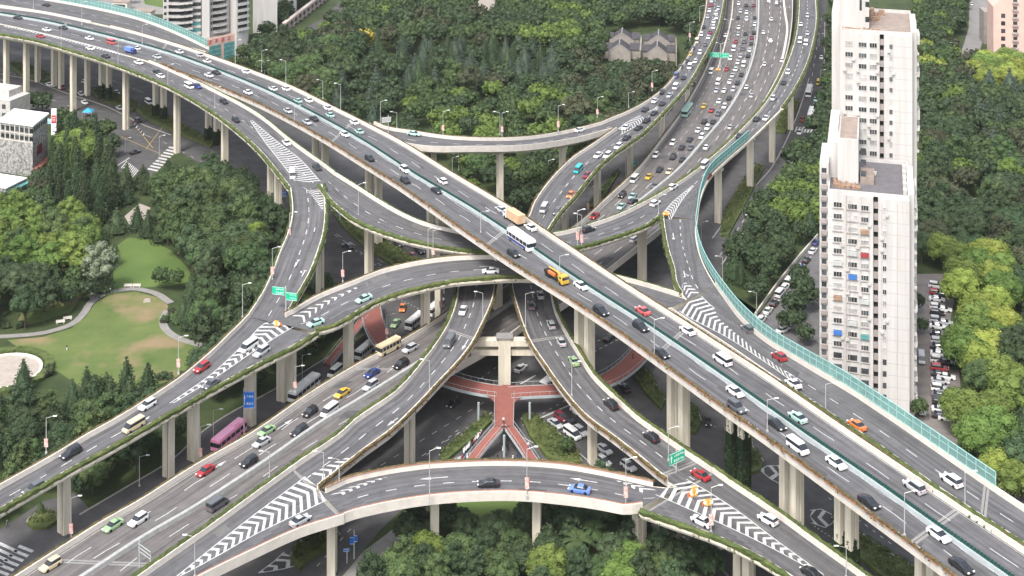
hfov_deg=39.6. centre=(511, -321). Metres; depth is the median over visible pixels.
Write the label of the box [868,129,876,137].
window
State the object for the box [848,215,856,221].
window
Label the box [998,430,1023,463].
broadleaf tree
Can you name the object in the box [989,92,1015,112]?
broadleaf tree
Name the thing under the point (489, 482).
car
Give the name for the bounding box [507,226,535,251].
coach
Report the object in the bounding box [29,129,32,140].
window
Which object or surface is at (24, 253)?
broadleaf tree
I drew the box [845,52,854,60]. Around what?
window
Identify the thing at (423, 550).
broadleaf tree
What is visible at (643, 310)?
car
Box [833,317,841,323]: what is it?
window
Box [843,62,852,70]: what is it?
window
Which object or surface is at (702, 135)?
car
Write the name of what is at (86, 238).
broadleaf tree
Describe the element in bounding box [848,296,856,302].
window
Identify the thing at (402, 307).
car
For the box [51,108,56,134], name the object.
pylon sign
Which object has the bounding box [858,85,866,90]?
window
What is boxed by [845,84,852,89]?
window
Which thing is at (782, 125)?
planted bed
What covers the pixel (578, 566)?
broadleaf tree
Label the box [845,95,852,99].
window
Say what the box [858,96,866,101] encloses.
window
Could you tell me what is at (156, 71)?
car
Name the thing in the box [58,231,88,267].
broadleaf tree
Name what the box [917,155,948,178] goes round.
broadleaf tree
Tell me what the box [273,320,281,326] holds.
warning board
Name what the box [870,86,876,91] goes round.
window
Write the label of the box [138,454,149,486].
street lamp
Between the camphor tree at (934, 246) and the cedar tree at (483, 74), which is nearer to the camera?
the camphor tree at (934, 246)
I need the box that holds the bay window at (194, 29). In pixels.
[192,28,199,31]
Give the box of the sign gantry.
[138,540,150,567]
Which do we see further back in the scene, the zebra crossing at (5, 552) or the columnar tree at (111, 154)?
the columnar tree at (111, 154)
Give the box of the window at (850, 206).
[848,204,856,209]
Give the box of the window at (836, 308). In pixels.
[834,306,841,311]
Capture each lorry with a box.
[124,46,136,53]
[503,207,524,225]
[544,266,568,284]
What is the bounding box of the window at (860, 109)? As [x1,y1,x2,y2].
[856,107,866,115]
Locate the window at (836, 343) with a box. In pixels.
[833,340,841,346]
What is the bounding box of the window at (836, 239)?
[833,236,843,246]
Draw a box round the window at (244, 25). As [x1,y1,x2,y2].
[189,24,246,30]
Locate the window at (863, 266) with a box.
[861,263,868,269]
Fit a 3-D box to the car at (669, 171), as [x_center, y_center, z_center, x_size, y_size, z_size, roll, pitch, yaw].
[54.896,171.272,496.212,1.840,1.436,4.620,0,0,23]
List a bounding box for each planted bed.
[10,61,50,82]
[26,507,56,529]
[91,86,138,111]
[135,104,212,148]
[289,526,340,572]
[331,209,420,264]
[439,411,492,459]
[521,411,581,463]
[589,169,620,208]
[633,364,665,410]
[690,402,701,434]
[720,163,763,236]
[724,425,763,474]
[776,98,799,133]
[859,528,913,575]
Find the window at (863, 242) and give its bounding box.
[861,240,868,245]
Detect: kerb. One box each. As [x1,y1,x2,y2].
[2,74,170,134]
[79,342,354,514]
[712,78,809,237]
[721,16,824,263]
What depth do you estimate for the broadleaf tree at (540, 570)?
275.56 m
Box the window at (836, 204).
[834,202,841,207]
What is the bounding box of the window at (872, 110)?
[870,108,878,116]
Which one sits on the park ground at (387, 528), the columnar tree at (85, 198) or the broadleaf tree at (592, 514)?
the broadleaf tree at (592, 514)
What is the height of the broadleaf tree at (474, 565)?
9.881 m
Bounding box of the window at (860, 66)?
[856,64,866,71]
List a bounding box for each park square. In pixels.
[0,356,39,386]
[125,203,149,224]
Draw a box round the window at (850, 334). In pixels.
[846,331,856,340]
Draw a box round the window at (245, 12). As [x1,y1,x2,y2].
[164,11,246,20]
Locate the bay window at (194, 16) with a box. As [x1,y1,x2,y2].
[192,15,199,18]
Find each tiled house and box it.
[601,27,640,61]
[641,29,676,65]
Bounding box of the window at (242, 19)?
[178,17,246,26]
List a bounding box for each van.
[106,38,116,44]
[122,414,144,433]
[144,97,151,104]
[184,81,193,88]
[206,494,228,512]
[239,335,258,352]
[289,167,295,178]
[320,400,338,416]
[327,362,342,377]
[443,332,455,347]
[539,201,548,212]
[563,423,581,440]
[573,163,582,173]
[630,173,638,182]
[672,82,678,89]
[673,71,678,78]
[687,62,692,68]
[700,159,709,168]
[708,67,713,73]
[712,351,732,366]
[715,77,720,84]
[741,60,745,66]
[774,287,785,297]
[784,275,790,283]
[786,433,809,455]
[918,349,925,363]
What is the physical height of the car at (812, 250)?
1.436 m
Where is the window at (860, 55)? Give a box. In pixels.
[858,53,866,57]
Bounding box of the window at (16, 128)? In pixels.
[15,127,18,138]
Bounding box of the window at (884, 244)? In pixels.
[881,242,886,251]
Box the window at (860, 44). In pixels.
[858,42,866,47]
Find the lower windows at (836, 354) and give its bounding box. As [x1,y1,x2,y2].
[834,352,886,397]
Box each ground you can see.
[0,0,1023,528]
[342,506,715,575]
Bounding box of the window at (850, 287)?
[846,285,856,294]
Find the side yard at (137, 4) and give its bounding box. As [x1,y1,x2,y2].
[94,0,162,13]
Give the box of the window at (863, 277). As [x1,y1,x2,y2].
[861,275,870,285]
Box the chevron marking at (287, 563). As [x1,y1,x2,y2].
[261,553,289,571]
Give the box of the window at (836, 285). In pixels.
[834,283,841,288]
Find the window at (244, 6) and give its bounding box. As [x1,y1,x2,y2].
[164,5,246,14]
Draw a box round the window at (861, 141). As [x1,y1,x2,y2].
[859,139,866,147]
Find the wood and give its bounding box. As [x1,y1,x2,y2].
[5,0,1023,575]
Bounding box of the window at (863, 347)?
[861,345,868,350]
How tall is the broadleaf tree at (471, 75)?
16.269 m
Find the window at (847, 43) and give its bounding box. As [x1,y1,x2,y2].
[845,41,852,45]
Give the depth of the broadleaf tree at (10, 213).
452.35 m
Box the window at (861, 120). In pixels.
[859,118,866,122]
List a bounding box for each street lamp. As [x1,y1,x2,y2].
[44,415,56,453]
[69,495,81,536]
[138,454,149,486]
[177,335,187,373]
[182,534,195,575]
[199,424,210,458]
[213,408,222,436]
[242,282,251,316]
[259,450,270,477]
[271,246,280,279]
[288,211,297,234]
[293,365,304,392]
[312,450,324,479]
[328,457,339,480]
[334,83,340,110]
[341,251,350,282]
[358,182,365,214]
[420,358,429,388]
[428,447,440,504]
[431,228,440,254]
[525,292,533,326]
[525,446,537,497]
[571,361,581,396]
[574,213,582,244]
[576,209,584,244]
[596,96,603,117]
[624,456,636,502]
[654,317,664,353]
[667,426,678,460]
[709,484,722,532]
[766,398,778,431]
[825,382,836,407]
[834,545,846,575]
[903,490,917,535]
[964,470,977,503]
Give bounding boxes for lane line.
[2,74,890,543]
[125,128,168,157]
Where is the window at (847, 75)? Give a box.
[845,73,852,78]
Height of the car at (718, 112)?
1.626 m
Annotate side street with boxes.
[305,3,342,29]
[735,274,960,444]
[760,236,819,355]
[961,0,986,54]
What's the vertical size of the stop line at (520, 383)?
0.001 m
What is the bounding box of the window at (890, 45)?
[887,44,892,52]
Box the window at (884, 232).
[881,231,886,240]
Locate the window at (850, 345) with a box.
[848,343,856,349]
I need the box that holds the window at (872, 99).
[870,97,876,101]
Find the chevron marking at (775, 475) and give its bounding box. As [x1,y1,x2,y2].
[761,466,778,479]
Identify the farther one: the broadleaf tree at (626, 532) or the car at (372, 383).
the car at (372, 383)
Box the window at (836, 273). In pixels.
[833,271,841,276]
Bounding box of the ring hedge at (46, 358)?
[0,346,53,394]
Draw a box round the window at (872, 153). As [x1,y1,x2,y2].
[870,151,876,156]
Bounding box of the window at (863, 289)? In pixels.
[859,287,868,295]
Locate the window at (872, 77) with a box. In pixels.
[870,75,876,80]
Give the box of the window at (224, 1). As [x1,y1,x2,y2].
[164,0,246,8]
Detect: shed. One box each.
[111,0,131,8]
[135,8,155,15]
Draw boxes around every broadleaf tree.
[0,192,7,207]
[0,206,25,223]
[0,214,15,235]
[0,234,6,250]
[0,245,7,256]
[0,253,15,267]
[0,262,34,294]
[0,264,31,296]
[0,393,7,412]
[0,405,5,422]
[0,422,7,432]
[0,429,14,459]
[0,462,20,481]
[3,218,37,240]
[3,439,32,471]
[4,225,28,251]
[6,381,39,416]
[6,405,39,426]
[6,416,43,444]
[7,188,26,206]
[7,232,41,264]
[9,283,41,328]
[12,192,36,220]
[12,275,33,323]
[19,186,45,199]
[24,438,44,462]
[25,203,46,223]
[25,271,46,314]
[26,224,43,237]
[26,259,52,275]
[28,216,44,234]
[30,232,60,249]
[30,270,60,321]
[30,453,48,464]
[31,241,68,270]
[33,388,61,419]
[37,199,59,218]
[40,209,72,233]
[40,402,67,441]
[45,421,77,446]
[46,204,63,211]
[51,437,71,452]
[53,223,76,266]
[58,195,84,217]
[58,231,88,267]
[61,233,92,251]
[67,223,102,247]
[68,211,100,226]
[68,216,94,244]
[71,400,111,425]
[73,398,107,437]
[77,460,112,492]
[81,240,120,292]
[93,391,124,419]
[106,451,121,477]
[113,394,142,413]
[118,433,158,474]
[125,391,139,403]
[141,386,158,397]
[145,170,176,195]
[146,433,161,453]
[150,417,182,453]
[151,172,179,203]
[157,202,176,245]
[158,206,190,257]
[159,185,179,209]
[165,197,195,219]
[166,188,191,208]
[169,179,207,198]
[170,163,189,179]
[171,212,201,249]
[174,165,207,187]
[174,224,208,272]
[178,201,207,219]
[184,343,214,368]
[185,240,218,266]
[186,297,222,339]
[188,167,217,184]
[190,189,204,206]
[190,304,215,347]
[193,240,222,274]
[193,277,222,304]
[195,259,223,285]
[195,281,224,305]
[198,151,222,167]
[198,160,230,176]
[198,211,231,238]
[200,204,213,220]
[201,204,232,223]
[203,180,234,205]
[205,202,226,206]
[207,232,228,270]
[209,219,253,237]
[214,174,238,183]
[214,304,236,326]
[215,237,234,274]
[218,177,247,194]
[219,166,251,177]
[220,233,259,272]
[220,241,270,271]
[223,197,244,219]
[228,181,262,199]
[231,193,262,222]
[231,307,248,324]
[232,274,265,303]
[234,217,271,232]
[243,189,263,210]
[247,221,267,234]
[247,228,273,249]
[247,260,273,278]
[252,282,263,300]
[257,191,284,206]
[259,202,289,232]
[263,38,293,56]
[263,248,278,261]
[267,23,298,41]
[268,60,303,79]
[273,219,288,247]
[293,52,323,64]
[293,73,321,92]
[303,43,325,59]
[306,271,333,293]
[307,42,323,63]
[309,65,339,77]
[316,33,344,43]
[320,282,339,290]
[322,43,342,62]
[328,52,354,79]
[343,34,365,58]
[356,548,389,575]
[380,534,416,557]
[391,512,423,537]
[398,506,429,523]
[407,528,430,543]
[411,541,439,575]
[423,552,451,575]
[428,503,455,536]
[441,58,463,88]
[444,540,468,575]
[449,572,471,575]
[450,510,479,535]
[455,63,482,91]
[459,543,485,575]
[465,153,489,180]
[471,523,497,550]
[476,508,514,543]
[477,535,493,575]
[479,164,512,182]
[482,541,512,575]
[486,550,519,575]
[492,539,532,572]
[498,528,532,546]
[512,501,549,536]
[528,565,549,575]
[531,532,568,553]
[539,522,558,542]
[544,503,578,529]
[556,142,586,165]
[558,516,584,549]
[560,90,594,118]
[564,113,591,143]
[564,552,592,575]
[566,544,593,569]
[568,91,593,101]
[578,507,615,529]
[582,113,607,141]
[586,553,618,575]
[592,89,618,114]
[595,81,623,101]
[595,458,615,470]
[595,531,624,559]
[598,108,623,117]
[610,96,633,111]
[616,517,639,542]
[628,515,657,539]
[629,547,660,575]
[643,526,676,553]
[649,550,680,575]
[651,541,669,557]
[656,558,687,575]
[662,537,699,572]
[683,571,699,575]
[690,537,717,558]
[696,548,726,575]
[745,240,765,275]
[760,248,781,286]
[765,238,793,268]
[917,150,929,158]
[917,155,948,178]
[917,159,938,185]
[917,199,935,224]
[917,217,952,235]
[917,230,932,263]
[918,129,931,152]
[923,138,954,160]
[924,115,949,133]
[924,127,952,143]
[925,144,953,175]
[925,175,959,189]
[926,181,950,207]
[928,206,951,227]
[930,115,954,127]
[932,180,948,192]
[933,191,974,214]
[943,134,968,159]
[943,187,968,202]
[944,115,976,135]
[949,96,971,116]
[949,207,981,235]
[950,210,991,235]
[950,231,982,245]
[961,190,973,201]
[967,197,996,220]
[976,177,999,196]
[978,189,1000,222]
[980,172,1009,185]
[983,235,1004,243]
[988,134,1021,158]
[988,213,1011,238]
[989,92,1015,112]
[990,209,1023,227]
[991,177,1011,189]
[993,182,1017,208]
[994,203,1023,216]
[994,331,1023,364]
[996,323,1023,345]
[997,156,1021,174]
[997,226,1023,246]
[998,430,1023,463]
[999,182,1022,201]
[1001,174,1023,193]
[1007,227,1023,250]
[1008,92,1023,109]
[1009,263,1023,292]
[1010,243,1023,264]
[1010,421,1023,436]
[1011,223,1023,234]
[1012,406,1023,427]
[1013,156,1023,169]
[1014,319,1023,327]
[1016,99,1023,108]
[1016,186,1023,203]
[1016,202,1023,212]
[1019,137,1023,148]
[1019,375,1023,394]
[1020,302,1023,319]
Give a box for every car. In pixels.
[22,478,43,493]
[38,554,61,572]
[59,442,82,459]
[85,46,94,50]
[101,53,110,57]
[102,517,123,532]
[127,510,148,527]
[129,149,140,154]
[134,60,142,64]
[134,117,141,122]
[137,396,156,410]
[152,54,161,58]
[152,69,161,73]
[156,73,164,78]
[193,83,201,88]
[193,359,210,372]
[195,463,215,476]
[202,59,211,62]
[202,377,220,389]
[204,72,213,77]
[211,70,220,74]
[219,97,227,103]
[232,115,239,122]
[239,453,258,467]
[241,69,250,73]
[243,89,252,94]
[252,343,270,357]
[252,435,271,448]
[257,424,276,435]
[268,86,277,90]
[281,86,290,90]
[282,139,290,145]
[283,108,292,113]
[288,513,311,527]
[290,422,308,437]
[293,98,302,102]
[302,119,311,124]
[302,404,317,417]
[304,97,313,102]
[306,317,324,327]
[309,115,318,121]
[312,162,321,170]
[323,105,332,110]
[325,112,334,117]
[334,387,350,398]
[340,131,349,136]
[342,242,353,249]
[349,119,358,124]
[354,128,363,133]
[355,293,372,303]
[362,377,378,390]
[363,367,379,378]
[364,153,374,161]
[390,318,400,327]
[392,356,409,369]
[393,241,403,246]
[399,164,409,172]
[399,303,405,311]
[400,175,410,183]
[402,342,417,353]
[407,130,420,135]
[414,247,424,254]
[431,186,441,193]
[437,177,447,184]
[446,397,460,408]
[458,305,467,314]
[477,477,499,487]
[482,267,498,273]
[495,206,505,213]
[506,247,519,257]
[513,363,526,372]
[524,223,536,231]
[527,301,534,309]
[536,291,544,299]
[546,320,555,329]
[547,417,562,428]
[553,206,560,214]
[553,409,565,422]
[556,337,566,346]
[563,415,576,425]
[566,190,574,197]
[568,356,579,366]
[568,483,591,494]
[573,280,587,290]
[574,127,584,132]
[574,423,586,436]
[580,225,595,232]
[582,171,590,178]
[589,212,599,218]
[592,303,608,316]
[593,152,602,158]
[597,443,612,455]
[597,453,611,466]
[603,150,611,157]
[603,333,614,342]
[603,398,618,410]
[614,142,622,148]
[617,203,625,209]
[618,190,626,197]
[619,382,631,393]
[620,457,636,472]
[621,124,630,129]
[622,134,630,140]
[627,198,638,204]
[628,193,636,198]
[629,236,636,242]
[632,318,648,332]
[634,125,642,130]
[635,305,650,315]
[641,106,648,111]
[642,116,650,123]
[642,430,659,443]
[645,173,652,179]
[649,199,660,206]
[650,110,657,115]
[651,98,658,102]
[652,151,659,157]
[652,347,669,358]
[656,166,663,172]
[665,168,672,173]
[668,183,677,190]
[669,139,676,145]
[669,153,676,159]
[678,144,684,149]
[679,156,685,161]
[679,325,696,335]
[686,136,692,141]
[687,144,693,149]
[690,468,710,481]
[690,514,713,528]
[698,132,704,138]
[701,118,706,123]
[703,144,709,149]
[703,415,711,426]
[704,124,710,130]
[715,110,720,115]
[725,384,744,397]
[726,397,746,413]
[735,132,742,138]
[740,324,753,334]
[753,116,759,121]
[757,314,766,321]
[757,512,778,526]
[762,115,769,120]
[763,306,772,314]
[766,417,786,430]
[769,299,779,307]
[770,94,775,100]
[771,351,787,361]
[775,326,790,333]
[781,283,789,290]
[784,378,802,388]
[787,410,807,424]
[799,564,822,575]
[802,256,810,263]
[808,247,816,254]
[812,239,819,245]
[825,454,847,470]
[846,418,867,431]
[857,493,880,509]
[902,478,926,495]
[926,525,951,543]
[928,280,940,287]
[929,287,938,294]
[929,295,944,302]
[929,302,940,307]
[929,314,940,322]
[929,322,946,329]
[929,329,940,335]
[930,307,945,316]
[930,335,940,342]
[930,342,940,349]
[930,349,944,357]
[930,354,942,361]
[930,362,948,371]
[930,370,942,376]
[930,382,943,390]
[931,376,949,384]
[931,390,943,396]
[931,404,941,411]
[931,411,942,418]
[932,396,940,404]
[935,291,950,297]
[935,305,951,312]
[936,318,952,325]
[936,358,954,366]
[937,372,955,380]
[938,415,957,422]
[939,471,963,488]
[948,555,974,575]
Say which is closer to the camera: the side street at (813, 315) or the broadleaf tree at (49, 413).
the broadleaf tree at (49, 413)
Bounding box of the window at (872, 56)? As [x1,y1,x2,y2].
[870,53,878,62]
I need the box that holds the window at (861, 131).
[859,128,866,133]
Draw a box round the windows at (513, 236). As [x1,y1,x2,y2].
[507,231,535,247]
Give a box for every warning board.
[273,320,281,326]
[687,486,698,497]
[702,498,712,506]
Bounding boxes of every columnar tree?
[43,184,52,207]
[44,164,56,205]
[46,135,54,166]
[48,142,56,164]
[52,142,65,177]
[52,152,61,192]
[53,115,63,134]
[54,173,64,206]
[62,126,71,164]
[62,161,71,198]
[62,179,73,199]
[64,115,73,130]
[67,135,80,177]
[70,147,79,181]
[70,150,83,182]
[71,109,78,128]
[71,162,79,198]
[75,171,83,200]
[78,120,83,128]
[78,132,87,166]
[78,170,94,214]
[79,149,91,184]
[80,125,87,163]
[89,133,102,175]
[89,159,98,194]
[90,112,100,132]
[90,129,96,163]
[90,137,101,176]
[90,163,100,208]
[91,120,97,133]
[92,174,112,222]
[98,176,112,213]
[99,132,103,157]
[99,143,109,179]
[104,143,118,186]
[106,162,111,193]
[107,157,124,207]
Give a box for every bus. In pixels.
[210,417,246,450]
[288,371,320,401]
[354,338,374,359]
[375,334,400,356]
[405,310,419,330]
[430,298,444,316]
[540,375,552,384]
[681,102,692,116]
[805,84,812,96]
[807,106,813,116]
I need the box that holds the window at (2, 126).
[1,125,4,136]
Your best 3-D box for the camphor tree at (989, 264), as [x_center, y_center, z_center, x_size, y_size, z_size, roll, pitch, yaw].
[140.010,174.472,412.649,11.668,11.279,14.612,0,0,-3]
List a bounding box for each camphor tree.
[48,127,92,152]
[69,135,105,170]
[380,548,422,575]
[409,528,444,574]
[440,532,477,575]
[525,540,569,575]
[599,557,637,575]
[610,539,652,565]
[924,231,958,260]
[937,386,984,425]
[938,323,984,366]
[939,238,969,260]
[939,267,981,305]
[941,254,983,288]
[941,322,976,336]
[949,414,1003,459]
[954,299,993,331]
[955,291,1001,315]
[957,338,999,367]
[960,246,993,263]
[960,356,991,391]
[961,58,984,83]
[966,403,1018,444]
[968,236,1010,256]
[970,52,993,61]
[972,65,1003,85]
[972,326,1003,348]
[973,49,991,56]
[976,258,1012,277]
[977,387,1014,413]
[978,446,1011,483]
[979,61,998,68]
[980,268,1023,304]
[981,284,1015,309]
[983,352,1023,389]
[984,320,1012,330]
[986,56,1013,66]
[986,305,1023,326]
[987,367,1023,413]
[990,52,1011,58]
[992,250,1021,273]
[994,46,1014,54]
[995,454,1023,500]
[999,61,1020,70]
[999,64,1023,83]
[1008,56,1023,69]
[1009,50,1023,60]
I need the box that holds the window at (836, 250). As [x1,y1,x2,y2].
[834,248,841,253]
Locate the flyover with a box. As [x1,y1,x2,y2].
[0,5,1023,575]
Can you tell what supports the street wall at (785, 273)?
on the ground at (230, 398)
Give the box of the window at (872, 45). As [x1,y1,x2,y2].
[870,43,876,47]
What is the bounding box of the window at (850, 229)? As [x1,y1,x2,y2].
[848,227,856,232]
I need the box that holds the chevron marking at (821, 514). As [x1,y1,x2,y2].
[810,510,833,525]
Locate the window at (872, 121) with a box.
[868,118,876,126]
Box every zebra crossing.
[0,542,17,565]
[0,545,33,575]
[121,146,173,176]
[794,127,812,132]
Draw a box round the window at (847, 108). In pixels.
[843,105,852,113]
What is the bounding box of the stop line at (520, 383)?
[118,158,569,417]
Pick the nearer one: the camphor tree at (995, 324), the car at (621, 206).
the camphor tree at (995, 324)
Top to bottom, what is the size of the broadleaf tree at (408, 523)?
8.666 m
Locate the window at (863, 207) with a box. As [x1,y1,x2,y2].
[861,205,868,210]
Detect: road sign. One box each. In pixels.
[243,387,253,433]
[272,286,296,310]
[343,548,349,562]
[350,530,356,558]
[382,115,390,132]
[625,155,635,177]
[669,448,684,472]
[710,44,728,67]
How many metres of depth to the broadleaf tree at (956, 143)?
514.23 m
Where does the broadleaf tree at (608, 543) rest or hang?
on the park ground at (387, 528)
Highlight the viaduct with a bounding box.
[10,0,792,575]
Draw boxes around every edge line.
[258,552,293,572]
[761,465,778,482]
[810,509,833,527]
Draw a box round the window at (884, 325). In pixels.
[881,324,886,333]
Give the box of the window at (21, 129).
[20,127,23,139]
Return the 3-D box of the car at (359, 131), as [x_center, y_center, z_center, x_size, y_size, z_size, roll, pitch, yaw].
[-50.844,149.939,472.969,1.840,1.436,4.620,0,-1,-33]
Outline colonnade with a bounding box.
[282,0,326,28]
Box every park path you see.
[0,287,173,337]
[90,292,97,301]
[159,310,203,346]
[343,507,426,575]
[478,0,494,9]
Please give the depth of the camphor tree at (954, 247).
428.28 m
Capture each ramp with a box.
[0,0,208,52]
[0,25,336,229]
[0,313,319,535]
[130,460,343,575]
[247,182,329,322]
[283,254,532,368]
[291,284,497,490]
[316,457,677,575]
[317,172,661,316]
[370,120,611,222]
[509,283,722,549]
[527,127,645,231]
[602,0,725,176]
[613,273,686,309]
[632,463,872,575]
[636,0,818,223]
[659,214,714,302]
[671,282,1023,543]
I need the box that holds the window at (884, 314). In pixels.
[883,313,888,322]
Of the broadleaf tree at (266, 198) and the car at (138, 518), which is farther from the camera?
the broadleaf tree at (266, 198)
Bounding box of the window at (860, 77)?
[856,74,866,82]
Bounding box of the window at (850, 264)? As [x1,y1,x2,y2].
[846,262,856,270]
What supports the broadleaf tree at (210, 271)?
on the ground at (230, 398)
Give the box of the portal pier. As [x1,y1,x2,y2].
[471,333,533,384]
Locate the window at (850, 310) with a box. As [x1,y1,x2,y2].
[848,308,856,314]
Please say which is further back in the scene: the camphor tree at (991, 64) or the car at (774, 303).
the camphor tree at (991, 64)
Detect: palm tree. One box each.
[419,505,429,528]
[551,505,588,528]
[563,529,596,553]
[581,520,606,556]
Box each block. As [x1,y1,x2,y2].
[277,0,296,16]
[979,7,986,43]
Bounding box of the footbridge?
[323,306,646,458]
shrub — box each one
[0,321,10,328]
[13,320,23,327]
[43,367,55,376]
[44,362,54,368]
[154,371,169,379]
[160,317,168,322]
[167,307,176,314]
[169,311,178,321]
[171,316,179,325]
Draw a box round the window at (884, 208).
[883,207,888,217]
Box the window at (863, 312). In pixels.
[861,310,870,320]
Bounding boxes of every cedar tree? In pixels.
[8,359,39,395]
[36,501,45,513]
[49,263,61,281]
[60,378,80,420]
[78,366,92,400]
[84,374,104,401]
[89,272,117,297]
[95,228,118,254]
[101,371,118,395]
[104,207,131,238]
[105,376,119,392]
[116,356,139,394]
[118,169,136,193]
[118,179,139,206]
[121,162,136,188]
[122,376,135,407]
[127,203,143,233]
[134,164,147,192]
[134,209,155,239]
[134,362,160,396]
[139,171,150,196]
[149,219,169,245]
[152,201,161,213]
[159,158,171,171]
[163,372,173,384]
[175,413,186,437]
[176,294,186,324]
[177,294,193,334]
[180,278,196,301]
[181,272,195,298]
[329,83,349,112]
[338,70,356,96]
[360,70,380,99]
[361,83,378,117]
[365,100,379,123]
[368,64,382,81]
[372,31,380,52]
[376,42,388,57]
[396,34,411,63]
[398,47,409,69]
[403,65,414,90]
[407,53,425,77]
[412,58,425,82]
[417,35,427,57]
[418,44,427,69]
[423,49,440,75]
[426,37,433,48]
[430,67,443,89]
[441,33,452,50]
[441,48,456,72]
[449,37,463,63]
[456,25,468,47]
[457,36,466,59]
[463,52,473,65]
[465,54,477,65]
[472,64,495,95]
[479,36,490,62]
[486,44,498,67]
[487,30,500,58]
[498,37,509,60]
[501,47,515,65]
[507,57,514,82]
[509,43,517,64]
[510,57,528,88]
[515,33,529,59]
[517,44,535,73]
[529,36,536,59]
[530,42,546,70]
[535,57,547,78]
[538,63,550,83]
[544,46,561,70]
[546,36,556,58]
[549,55,559,74]
[721,251,746,285]
[730,258,749,287]
[743,226,755,244]
[743,248,760,272]
[755,233,766,245]
[757,268,773,294]
[781,213,793,235]
[787,231,799,254]
[798,208,819,239]
[968,73,976,84]
[970,83,976,91]
[973,99,986,132]
[979,69,998,84]
[979,124,989,137]
[983,94,991,112]
[986,126,999,151]
[992,105,1007,129]
[1002,68,1015,86]
[1008,76,1023,93]
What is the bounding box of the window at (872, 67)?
[870,64,878,73]
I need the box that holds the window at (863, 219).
[861,217,870,226]
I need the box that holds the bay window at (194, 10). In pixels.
[190,9,199,12]
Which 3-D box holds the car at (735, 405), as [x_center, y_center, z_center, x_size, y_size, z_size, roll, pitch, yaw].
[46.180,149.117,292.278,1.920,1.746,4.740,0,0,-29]
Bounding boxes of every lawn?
[8,292,201,389]
[17,293,82,327]
[112,238,189,293]
[144,0,162,7]
[457,501,519,526]
[944,298,1020,369]
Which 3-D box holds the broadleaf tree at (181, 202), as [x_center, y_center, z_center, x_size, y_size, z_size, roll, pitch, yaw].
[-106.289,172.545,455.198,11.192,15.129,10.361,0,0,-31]
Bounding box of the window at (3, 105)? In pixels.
[2,104,5,116]
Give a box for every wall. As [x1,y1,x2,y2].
[0,353,42,387]
[755,234,817,315]
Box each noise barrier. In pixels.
[59,0,206,45]
[695,130,995,485]
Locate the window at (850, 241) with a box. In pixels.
[848,238,858,248]
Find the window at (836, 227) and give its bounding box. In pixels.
[834,225,841,230]
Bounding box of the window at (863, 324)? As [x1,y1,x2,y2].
[861,321,868,327]
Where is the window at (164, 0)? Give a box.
[164,0,191,1]
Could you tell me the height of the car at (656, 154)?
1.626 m
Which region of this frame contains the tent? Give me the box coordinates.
[82,108,93,116]
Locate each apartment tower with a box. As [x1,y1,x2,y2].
[163,0,276,60]
[814,0,919,415]
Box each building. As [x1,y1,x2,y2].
[0,83,29,117]
[0,108,49,175]
[0,174,28,192]
[987,0,1023,52]
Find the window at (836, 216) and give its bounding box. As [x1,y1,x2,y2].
[833,213,841,218]
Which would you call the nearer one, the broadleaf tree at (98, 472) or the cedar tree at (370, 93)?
the broadleaf tree at (98, 472)
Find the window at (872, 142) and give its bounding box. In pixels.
[870,140,876,145]
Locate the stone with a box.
[143,298,150,302]

